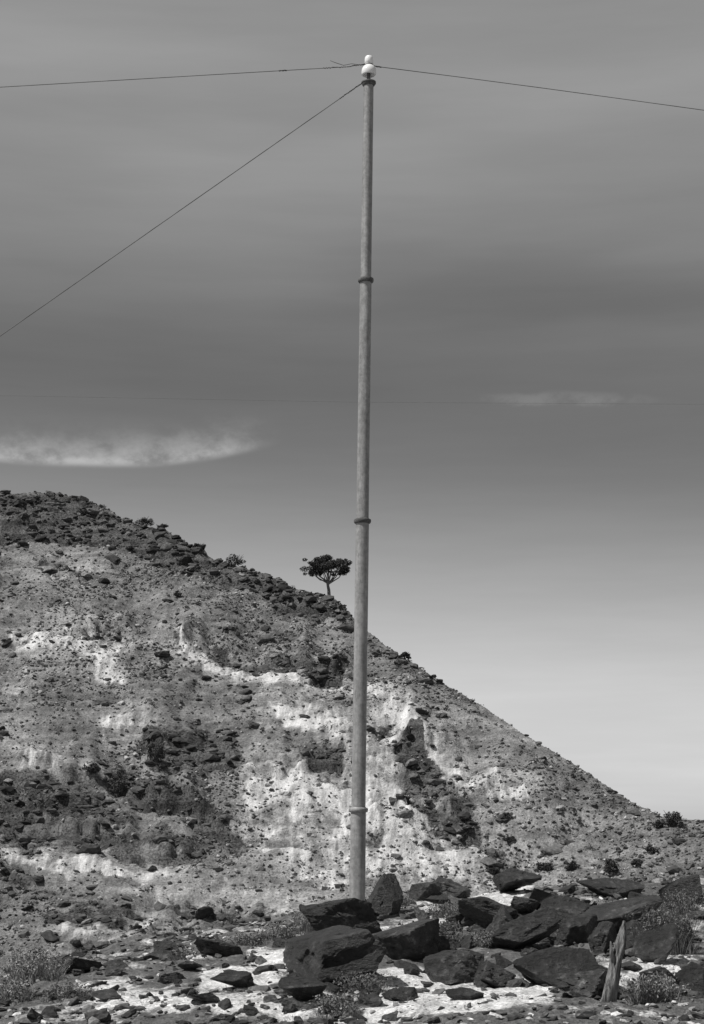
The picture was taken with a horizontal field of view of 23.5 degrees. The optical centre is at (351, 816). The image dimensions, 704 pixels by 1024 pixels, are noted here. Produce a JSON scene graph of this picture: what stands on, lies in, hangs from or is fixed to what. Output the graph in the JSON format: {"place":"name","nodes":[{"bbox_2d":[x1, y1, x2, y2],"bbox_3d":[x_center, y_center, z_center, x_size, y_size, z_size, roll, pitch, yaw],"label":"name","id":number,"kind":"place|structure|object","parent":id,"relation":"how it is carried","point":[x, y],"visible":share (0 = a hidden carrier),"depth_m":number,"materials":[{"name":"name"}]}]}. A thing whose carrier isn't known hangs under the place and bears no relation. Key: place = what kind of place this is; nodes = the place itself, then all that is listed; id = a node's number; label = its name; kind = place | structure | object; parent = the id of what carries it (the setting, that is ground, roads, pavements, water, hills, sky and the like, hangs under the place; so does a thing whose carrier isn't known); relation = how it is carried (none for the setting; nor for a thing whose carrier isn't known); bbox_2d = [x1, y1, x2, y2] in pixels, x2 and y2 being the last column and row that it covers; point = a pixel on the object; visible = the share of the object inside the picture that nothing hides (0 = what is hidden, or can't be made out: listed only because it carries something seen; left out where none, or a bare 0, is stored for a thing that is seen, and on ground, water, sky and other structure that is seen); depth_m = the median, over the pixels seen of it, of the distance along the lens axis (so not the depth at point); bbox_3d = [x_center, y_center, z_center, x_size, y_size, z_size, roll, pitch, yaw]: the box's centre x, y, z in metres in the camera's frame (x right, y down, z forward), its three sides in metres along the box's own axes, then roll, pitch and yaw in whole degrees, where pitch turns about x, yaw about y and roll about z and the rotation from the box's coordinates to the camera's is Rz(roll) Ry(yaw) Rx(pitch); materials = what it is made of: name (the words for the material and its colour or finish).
{"place":"outdoors","nodes":[
{"label":"outdoors","id":0,"kind":"place"},
{"bbox_2d":[0,491,703,967],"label":"hill","id":1,"kind":"structure","parent":0,"point":[440,757],"depth_m":102.75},
{"bbox_2d":[78,510,88,514],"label":"shrub","id":2,"kind":"object","parent":1,"relation":"on","point":[82,512],"visible":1,"depth_m":145.04,"materials":[{"name":"black plant"}]},
{"bbox_2d":[82,762,100,774],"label":"shrub","id":3,"kind":"object","parent":1,"relation":"on","point":[94,768],"visible":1,"depth_m":101.30,"materials":[{"name":"grey plant"}]},
{"bbox_2d":[173,591,181,596],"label":"shrub","id":4,"kind":"object","parent":1,"relation":"on","point":[176,594],"visible":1,"depth_m":127.44,"materials":[{"name":"grey plant"}]},
{"bbox_2d":[300,554,351,594],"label":"eucalyptus tree","id":5,"kind":"object","parent":1,"relation":"on","point":[323,565],"visible":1,"depth_m":127.69,"materials":[{"name":"black plant"}]},
{"bbox_2d":[338,604,346,610],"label":"shrub","id":6,"kind":"object","parent":1,"relation":"on","point":[342,607],"visible":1,"depth_m":125.48,"materials":[{"name":"grey plant"}]},
{"bbox_2d":[0,491,703,966],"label":"scree stones","id":7,"kind":"object","parent":1,"relation":"on","point":[318,779],"visible":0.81,"depth_m":104.30,"materials":[{"name":"grey stone"}]},
{"bbox_2d":[0,490,703,949],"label":"rock outcrop","id":8,"kind":"object","parent":1,"relation":"on","point":[174,764],"visible":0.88,"depth_m":106.66,"materials":[{"name":"stone"}]},
{"bbox_2d":[107,763,131,795],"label":"shrub","id":9,"kind":"object","parent":8,"relation":"on","point":[118,785],"visible":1,"depth_m":101.46,"materials":[{"name":"grey plant"}]},
{"bbox_2d":[135,516,153,525],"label":"shrub","id":10,"kind":"object","parent":8,"relation":"on","point":[145,520],"visible":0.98,"depth_m":142.46,"materials":[{"name":"grey plant"}]},
{"bbox_2d":[147,739,166,761],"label":"shrub","id":11,"kind":"object","parent":8,"relation":"on","point":[157,756],"visible":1,"depth_m":103.80,"materials":[{"name":"grey plant"}]},
{"bbox_2d":[156,523,168,529],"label":"shrub","id":12,"kind":"object","parent":8,"relation":"on","point":[163,525],"visible":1,"depth_m":140.85,"materials":[{"name":"grey plant"}]},
{"bbox_2d":[193,543,205,549],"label":"shrub","id":13,"kind":"object","parent":8,"relation":"on","point":[203,546],"visible":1,"depth_m":136.27,"materials":[{"name":"grey plant"}]},
{"bbox_2d":[225,554,245,566],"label":"shrub","id":14,"kind":"object","parent":8,"relation":"on","point":[235,560],"visible":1,"depth_m":133.48,"materials":[{"name":"grey plant"}]},
{"bbox_2d":[503,812,512,818],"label":"shrub","id":15,"kind":"object","parent":8,"relation":"on","point":[507,815],"visible":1,"depth_m":97.21,"materials":[{"name":"grey plant"}]},
{"bbox_2d":[0,498,703,954],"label":"saltbush scrub","id":16,"kind":"object","parent":1,"relation":"on","point":[286,732],"visible":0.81,"depth_m":105.35,"materials":[{"name":"grey plant"}]},
{"bbox_2d":[397,651,410,658],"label":"shrub","id":17,"kind":"object","parent":1,"relation":"on","point":[405,655],"visible":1,"depth_m":117.49,"materials":[{"name":"grey plant"}]},
{"bbox_2d":[487,867,498,874],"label":"shrub","id":18,"kind":"object","parent":1,"relation":"on","point":[493,870],"visible":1,"depth_m":92.71,"materials":[{"name":"grey plant"}]},
{"bbox_2d":[502,835,516,843],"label":"shrub","id":19,"kind":"object","parent":1,"relation":"on","point":[510,838],"visible":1,"depth_m":95.92,"materials":[{"name":"grey plant"}]},
{"bbox_2d":[536,861,552,869],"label":"shrub","id":20,"kind":"object","parent":1,"relation":"on","point":[545,866],"visible":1,"depth_m":93.30,"materials":[{"name":"grey plant"}]},
{"bbox_2d":[563,859,579,869],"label":"shrub","id":21,"kind":"object","parent":1,"relation":"on","point":[572,865],"visible":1,"depth_m":91.95,"materials":[{"name":"grey plant"}]},
{"bbox_2d":[603,858,619,873],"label":"shrub","id":22,"kind":"object","parent":1,"relation":"on","point":[608,868],"visible":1,"depth_m":90.56,"materials":[{"name":"grey plant"}]},
{"bbox_2d":[630,859,643,865],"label":"shrub","id":23,"kind":"object","parent":1,"relation":"on","point":[639,862],"visible":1,"depth_m":91.54,"materials":[{"name":"grey plant"}]},
{"bbox_2d":[645,845,659,853],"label":"shrub","id":24,"kind":"object","parent":1,"relation":"on","point":[650,849],"visible":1,"depth_m":93.37,"materials":[{"name":"grey plant"}]},
{"bbox_2d":[651,819,665,827],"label":"shrub","id":25,"kind":"object","parent":1,"relation":"on","point":[657,823],"visible":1,"depth_m":95.76,"materials":[{"name":"grey plant"}]},
{"bbox_2d":[663,811,683,827],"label":"shrub","id":26,"kind":"object","parent":1,"relation":"on","point":[672,819],"visible":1,"depth_m":95.89,"materials":[{"name":"grey plant"}]},
{"bbox_2d":[0,875,703,1023],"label":"rocky ground","id":27,"kind":"structure","parent":0,"point":[424,1006],"depth_m":9.49,"materials":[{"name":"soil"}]},
{"bbox_2d":[0,976,36,1002],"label":"dry grass tuft","id":28,"kind":"object","parent":27,"relation":"on","point":[13,990],"visible":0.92,"depth_m":9.64,"materials":[{"name":"grey plant"}]},
{"bbox_2d":[0,945,70,987],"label":"dry grass tuft","id":29,"kind":"object","parent":27,"relation":"on","point":[24,968],"visible":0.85,"depth_m":10.40,"materials":[{"name":"grey plant"}]},
{"bbox_2d":[30,973,57,980],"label":"boulder","id":30,"kind":"object","parent":27,"relation":"on","point":[44,978],"visible":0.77,"depth_m":10.35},
{"bbox_2d":[38,981,102,1001],"bbox_3d":[-1.624,0.994,9.604,0.344,0.120,0.487,0,0,13],"label":"dry grass tuft","id":31,"kind":"object","parent":27,"relation":"on","point":[56,992],"visible":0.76,"depth_m":9.56,"materials":[{"name":"grey plant"}]},
{"bbox_2d":[57,957,102,972],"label":"boulder","id":32,"kind":"object","parent":27,"relation":"on","point":[79,963],"visible":0.59,"depth_m":10.61,"materials":[{"name":"grey stone"}]},
{"bbox_2d":[91,989,120,1001],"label":"boulder","id":33,"kind":"object","parent":27,"relation":"on","point":[105,995],"visible":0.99,"depth_m":9.37,"materials":[{"name":"grey stone"}]},
{"bbox_2d":[102,958,128,967],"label":"boulder","id":34,"kind":"object","parent":27,"relation":"on","point":[118,962],"visible":0.57,"depth_m":10.73,"materials":[{"name":"grey stone"}]},
{"bbox_2d":[140,949,174,959],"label":"boulder","id":35,"kind":"object","parent":27,"relation":"on","point":[155,955],"visible":0.68,"depth_m":11.06,"materials":[{"name":"grey stone"}]},
{"bbox_2d":[157,945,199,959],"bbox_3d":[-1.128,0.909,11.182,0.303,0.126,0.461,0,0,0],"label":"dry grass tuft","id":36,"kind":"object","parent":27,"relation":"on","point":[180,953],"visible":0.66,"depth_m":11.12,"materials":[{"name":"grey plant"}]},
{"bbox_2d":[178,961,202,969],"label":"boulder","id":37,"kind":"object","parent":27,"relation":"on","point":[185,965],"visible":1,"depth_m":10.37,"materials":[{"name":"grey stone"}]},
{"bbox_2d":[187,992,219,1001],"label":"boulder","id":38,"kind":"object","parent":27,"relation":"on","point":[207,997],"visible":0.98,"depth_m":9.00,"materials":[{"name":"grey stone"}]},
{"bbox_2d":[194,937,242,956],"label":"boulder","id":39,"kind":"object","parent":27,"relation":"on","point":[212,947],"visible":0.89,"depth_m":11.07,"materials":[{"name":"grey stone"}]},
{"bbox_2d":[210,970,254,987],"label":"boulder","id":40,"kind":"object","parent":27,"relation":"on","point":[242,979],"visible":0.98,"depth_m":9.58,"materials":[{"name":"grey stone"}]},
{"bbox_2d":[228,931,267,946],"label":"dry grass tuft","id":41,"kind":"object","parent":27,"relation":"on","point":[249,940],"visible":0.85,"depth_m":11.51,"materials":[{"name":"grey plant"}]},
{"bbox_2d":[252,965,275,972],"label":"boulder","id":42,"kind":"object","parent":27,"relation":"on","point":[261,969],"visible":1,"depth_m":9.98,"materials":[{"name":"grey stone"}]},
{"bbox_2d":[272,937,286,947],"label":"boulder","id":43,"kind":"object","parent":27,"relation":"on","point":[278,942],"visible":0.73,"depth_m":11.38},
{"bbox_2d":[257,922,303,942],"bbox_3d":[-0.486,0.800,11.755,0.366,0.150,0.469,0,0,0],"label":"dry grass tuft","id":44,"kind":"object","parent":27,"relation":"on","point":[283,933],"visible":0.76,"depth_m":11.69,"materials":[{"name":"grey plant"}]},
{"bbox_2d":[283,909,314,933],"bbox_3d":[-0.316,0.756,12.254,0.378,0.201,0.428,0,0,0],"label":"dry grass tuft","id":45,"kind":"object","parent":27,"relation":"on","point":[306,927],"visible":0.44,"depth_m":12.16,"materials":[{"name":"grey plant"}]},
{"bbox_2d":[278,977,326,1000],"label":"boulder","id":46,"kind":"object","parent":27,"relation":"on","point":[304,988],"visible":0.86,"depth_m":9.00,"materials":[{"name":"grey stone"}]},
{"bbox_2d":[283,925,387,982],"bbox_3d":[-0.077,0.807,9.668,0.429,0.352,0.608,0,0,-29],"label":"boulder","id":47,"kind":"object","parent":27,"relation":"on","point":[324,955],"visible":0.81,"depth_m":9.47,"materials":[{"name":"grey stone"}]},
{"bbox_2d":[308,991,367,1019],"bbox_3d":[-0.078,0.972,8.724,0.322,0.144,0.449,0,0,0],"label":"dry grass tuft","id":48,"kind":"object","parent":27,"relation":"on","point":[328,1002],"visible":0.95,"depth_m":8.65,"materials":[{"name":"grey plant"}]},
{"bbox_2d":[299,898,381,933],"bbox_3d":[-0.099,0.743,11.605,0.581,0.389,0.349,0,0,-27],"label":"boulder","id":49,"kind":"object","parent":27,"relation":"on","point":[353,913],"visible":0.69,"depth_m":11.46,"materials":[{"name":"grey stone"}]},
{"bbox_2d":[0,884,703,1023],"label":"broken slabs","id":50,"kind":"structure","parent":27,"relation":"on","point":[466,942],"depth_m":9.88,"materials":[{"name":"grey stone"}]},
{"bbox_2d":[0,871,703,1023],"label":"gravel stones","id":51,"kind":"object","parent":27,"relation":"on","point":[92,1015],"visible":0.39,"depth_m":8.99,"materials":[{"name":"grey stone"}]},
{"bbox_2d":[349,55,375,900],"bbox_3d":[0.076,-2.284,12.700,0.214,6.868,0.147,0,0,0],"label":"telegraph pole","id":52,"kind":"object","parent":27,"relation":"on","point":[358,809],"visible":0.98,"depth_m":12.66,"materials":[{"name":"metal"}]},
{"bbox_2d":[0,83,361,335],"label":"stay wire","id":53,"kind":"object","parent":52,"relation":"attached to","point":[184,207],"visible":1,"depth_m":12.70,"materials":[{"name":"metal"}]},
{"bbox_2d":[5,63,364,86],"bbox_3d":[-14.950,-4.804,12.688,30.099,1.695,0.038,0,0,0],"label":"telegraph wire","id":54,"kind":"object","parent":52,"relation":"attached to","point":[193,75],"visible":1,"depth_m":12.70,"materials":[{"name":"metal"}]},
{"bbox_2d":[372,64,703,110],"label":"telegraph wire","id":55,"kind":"object","parent":52,"relation":"attached to","point":[536,87],"visible":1,"depth_m":12.70,"materials":[{"name":"metal"}]},
{"bbox_2d":[329,969,396,994],"bbox_3d":[0.055,0.919,9.337,0.400,0.155,0.535,0,0,0],"label":"dry grass tuft","id":56,"kind":"object","parent":27,"relation":"on","point":[369,986],"visible":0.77,"depth_m":9.25,"materials":[{"name":"grey plant"}]},
{"bbox_2d":[356,993,382,1006],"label":"boulder","id":57,"kind":"object","parent":27,"relation":"on","point":[373,1000],"visible":0.98,"depth_m":8.82,"materials":[{"name":"grey stone"}]},
{"bbox_2d":[367,873,403,915],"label":"boulder","id":58,"kind":"object","parent":27,"relation":"on","point":[385,898],"visible":0.74,"depth_m":12.98,"materials":[{"name":"grey stone"}]},
{"bbox_2d":[390,986,418,1000],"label":"boulder","id":59,"kind":"object","parent":27,"relation":"on","point":[400,993],"visible":0.94,"depth_m":8.90,"materials":[{"name":"grey stone"}]},
{"bbox_2d":[372,917,439,960],"bbox_3d":[0.330,0.768,10.359,0.418,0.308,0.312,0,0,0],"label":"boulder","id":60,"kind":"object","parent":27,"relation":"on","point":[417,940],"visible":0.81,"depth_m":10.29,"materials":[{"name":"grey stone"}]},
{"bbox_2d":[401,894,415,906],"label":"dry grass tuft","id":61,"kind":"object","parent":27,"relation":"on","point":[405,900],"visible":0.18,"depth_m":13.42,"materials":[{"name":"grey plant"}]},
{"bbox_2d":[409,881,442,900],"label":"boulder","id":62,"kind":"object","parent":27,"relation":"on","point":[421,891],"visible":0.96,"depth_m":13.93,"materials":[{"name":"grey stone"}]},
{"bbox_2d":[399,919,476,942],"bbox_3d":[0.533,0.765,10.944,0.570,0.195,0.527,0,0,0],"label":"dry grass tuft","id":63,"kind":"object","parent":27,"relation":"on","point":[444,932],"visible":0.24,"depth_m":10.89,"materials":[{"name":"grey plant"}]},
{"bbox_2d":[425,900,458,917],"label":"dry grass tuft","id":64,"kind":"object","parent":27,"relation":"on","point":[452,910],"visible":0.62,"depth_m":12.82,"materials":[{"name":"grey plant"}]},
{"bbox_2d":[436,936,450,951],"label":"boulder","id":65,"kind":"object","parent":27,"relation":"on","point":[442,944],"visible":0.47,"depth_m":10.43,"materials":[{"name":"grey stone"}]},
{"bbox_2d":[433,876,470,897],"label":"boulder","id":66,"kind":"object","parent":27,"relation":"on","point":[453,888],"visible":0.69,"depth_m":14.24,"materials":[{"name":"grey stone"}]},
{"bbox_2d":[423,950,483,984],"bbox_3d":[0.596,0.867,9.730,0.389,0.216,0.214,0,0,-13],"label":"boulder","id":67,"kind":"object","parent":27,"relation":"on","point":[445,967],"visible":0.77,"depth_m":9.65,"materials":[{"name":"grey stone"}]},
{"bbox_2d":[445,912,464,924],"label":"boulder","id":68,"kind":"object","parent":27,"relation":"on","point":[457,917],"visible":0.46,"depth_m":12.19,"materials":[{"name":"grey stone"}]},
{"bbox_2d":[445,987,483,999],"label":"boulder","id":69,"kind":"object","parent":27,"relation":"on","point":[461,993],"visible":0.98,"depth_m":8.80,"materials":[{"name":"grey stone"}]},
{"bbox_2d":[471,930,496,948],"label":"dry grass tuft","id":70,"kind":"object","parent":27,"relation":"on","point":[484,940],"visible":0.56,"depth_m":10.77,"materials":[{"name":"grey plant"}]},
{"bbox_2d":[458,896,519,926],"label":"boulder","id":71,"kind":"object","parent":27,"relation":"on","point":[482,911],"visible":0.81,"depth_m":12.04,"materials":[{"name":"grey stone"}]},
{"bbox_2d":[473,959,515,987],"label":"boulder","id":72,"kind":"object","parent":27,"relation":"on","point":[491,974],"visible":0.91,"depth_m":9.49,"materials":[{"name":"grey stone"}]},
{"bbox_2d":[484,905,513,934],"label":"boulder","id":73,"kind":"object","parent":27,"relation":"on","point":[502,916],"visible":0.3,"depth_m":11.27,"materials":[{"name":"grey stone"}]},
{"bbox_2d":[492,868,541,891],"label":"boulder","id":74,"kind":"object","parent":27,"relation":"on","point":[510,879],"visible":1,"depth_m":14.48,"materials":[{"name":"grey stone"}]},
{"bbox_2d":[510,896,538,912],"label":"boulder","id":75,"kind":"object","parent":27,"relation":"on","point":[523,905],"visible":0.91,"depth_m":13.05,"materials":[{"name":"grey stone"}]},
{"bbox_2d":[491,906,562,949],"bbox_3d":[1.082,0.734,10.753,0.448,0.341,0.341,0,0,-24],"label":"boulder","id":76,"kind":"object","parent":27,"relation":"on","point":[532,928],"visible":0.94,"depth_m":10.65,"materials":[{"name":"grey stone"}]},
{"bbox_2d":[529,888,557,909],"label":"boulder","id":77,"kind":"object","parent":27,"relation":"on","point":[539,895],"visible":0.36,"depth_m":13.37,"materials":[{"name":"grey stone"}]},
{"bbox_2d":[513,947,597,985],"bbox_3d":[1.149,0.864,9.570,0.487,0.257,0.254,0,0,0],"label":"boulder","id":78,"kind":"object","parent":27,"relation":"on","point":[530,967],"visible":0.58,"depth_m":9.53,"materials":[{"name":"grey stone"}]},
{"bbox_2d":[538,895,590,922],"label":"boulder","id":79,"kind":"object","parent":27,"relation":"on","point":[565,906],"visible":0.45,"depth_m":12.27,"materials":[{"name":"grey stone"}]},
{"bbox_2d":[536,969,606,997],"bbox_3d":[1.213,0.881,8.734,0.468,0.202,0.277,0,0,-35],"label":"boulder","id":80,"kind":"object","parent":27,"relation":"on","point":[589,984],"visible":0.72,"depth_m":8.65,"materials":[{"name":"grey stone"}]},
{"bbox_2d":[554,913,597,946],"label":"boulder","id":81,"kind":"object","parent":27,"relation":"on","point":[578,928],"visible":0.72,"depth_m":11.03,"materials":[{"name":"grey stone"}]},
{"bbox_2d":[581,959,607,970],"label":"boulder","id":82,"kind":"object","parent":27,"relation":"on","point":[588,965],"visible":0.27,"depth_m":8.84,"materials":[{"name":"grey stone"}]},
{"bbox_2d":[587,921,616,951],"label":"boulder","id":83,"kind":"object","parent":27,"relation":"on","point":[602,935],"visible":0.85,"depth_m":10.74,"materials":[{"name":"grey stone"}]},
{"bbox_2d":[588,898,623,904],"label":"dry grass tuft","id":84,"kind":"object","parent":27,"relation":"on","point":[603,901],"visible":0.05,"depth_m":12.95,"materials":[{"name":"grey plant"}]},
{"bbox_2d":[576,878,644,898],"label":"boulder","id":85,"kind":"object","parent":27,"relation":"on","point":[606,887],"visible":0.78,"depth_m":14.26,"materials":[{"name":"grey stone"}]},
{"bbox_2d":[599,921,626,1001],"bbox_3d":[1.288,0.759,8.482,0.189,0.476,0.094,0,0,0],"label":"dead tree stump","id":86,"kind":"object","parent":27,"relation":"on","point":[612,981],"visible":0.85,"depth_m":8.47,"materials":[{"name":"grey wood"}]},
{"bbox_2d":[582,895,662,933],"bbox_3d":[1.915,0.713,12.037,0.612,0.312,0.420,0,0,0],"label":"boulder","id":87,"kind":"object","parent":27,"relation":"on","point":[615,912],"visible":0.62,"depth_m":11.96,"materials":[{"name":"grey stone"}]},
{"bbox_2d":[619,920,647,941],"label":"boulder","id":88,"kind":"object","parent":27,"relation":"on","point":[631,923],"visible":0.35,"depth_m":10.94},
{"bbox_2d":[628,891,662,902],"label":"boulder","id":89,"kind":"object","parent":27,"relation":"on","point":[631,894],"visible":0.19,"depth_m":13.17,"materials":[{"name":"grey stone"}]},
{"bbox_2d":[631,923,678,962],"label":"boulder","id":90,"kind":"object","parent":27,"relation":"on","point":[658,943],"visible":0.85,"depth_m":10.12,"materials":[{"name":"grey stone"}]},
{"bbox_2d":[618,970,692,1004],"bbox_3d":[1.548,0.881,8.725,0.389,0.177,0.503,0,0,0],"label":"dry grass tuft","id":91,"kind":"object","parent":27,"relation":"on","point":[649,990],"visible":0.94,"depth_m":8.62,"materials":[{"name":"grey plant"}]},
{"bbox_2d":[639,966,679,989],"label":"boulder","id":92,"kind":"object","parent":27,"relation":"on","point":[659,969],"visible":0.27,"depth_m":8.86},
{"bbox_2d":[625,905,703,954],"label":"dry grass tuft","id":93,"kind":"object","parent":27,"relation":"on","point":[685,947],"visible":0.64,"depth_m":10.81,"materials":[{"name":"grey plant"}]},
{"bbox_2d":[653,888,703,918],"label":"dry grass tuft","id":94,"kind":"object","parent":27,"relation":"on","point":[683,902],"visible":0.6,"depth_m":12.80,"materials":[{"name":"grey plant"}]},
{"bbox_2d":[659,874,702,904],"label":"boulder","id":95,"kind":"object","parent":27,"relation":"on","point":[689,884],"visible":0.53,"depth_m":13.76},
{"bbox_2d":[675,962,703,994],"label":"boulder","id":96,"kind":"object","parent":27,"relation":"on","point":[691,972],"visible":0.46,"depth_m":9.00,"materials":[{"name":"grey stone"}]},
{"bbox_2d":[0,0,703,819],"label":"sky","id":97,"kind":"structure","parent":0,"point":[534,250],"materials":[{"name":"grey"}]},
{"bbox_2d":[675,917,693,942],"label":"boulder","id":98,"kind":"object","parent":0,"point":[679,922],"visible":0.09,"depth_m":11.35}
]}

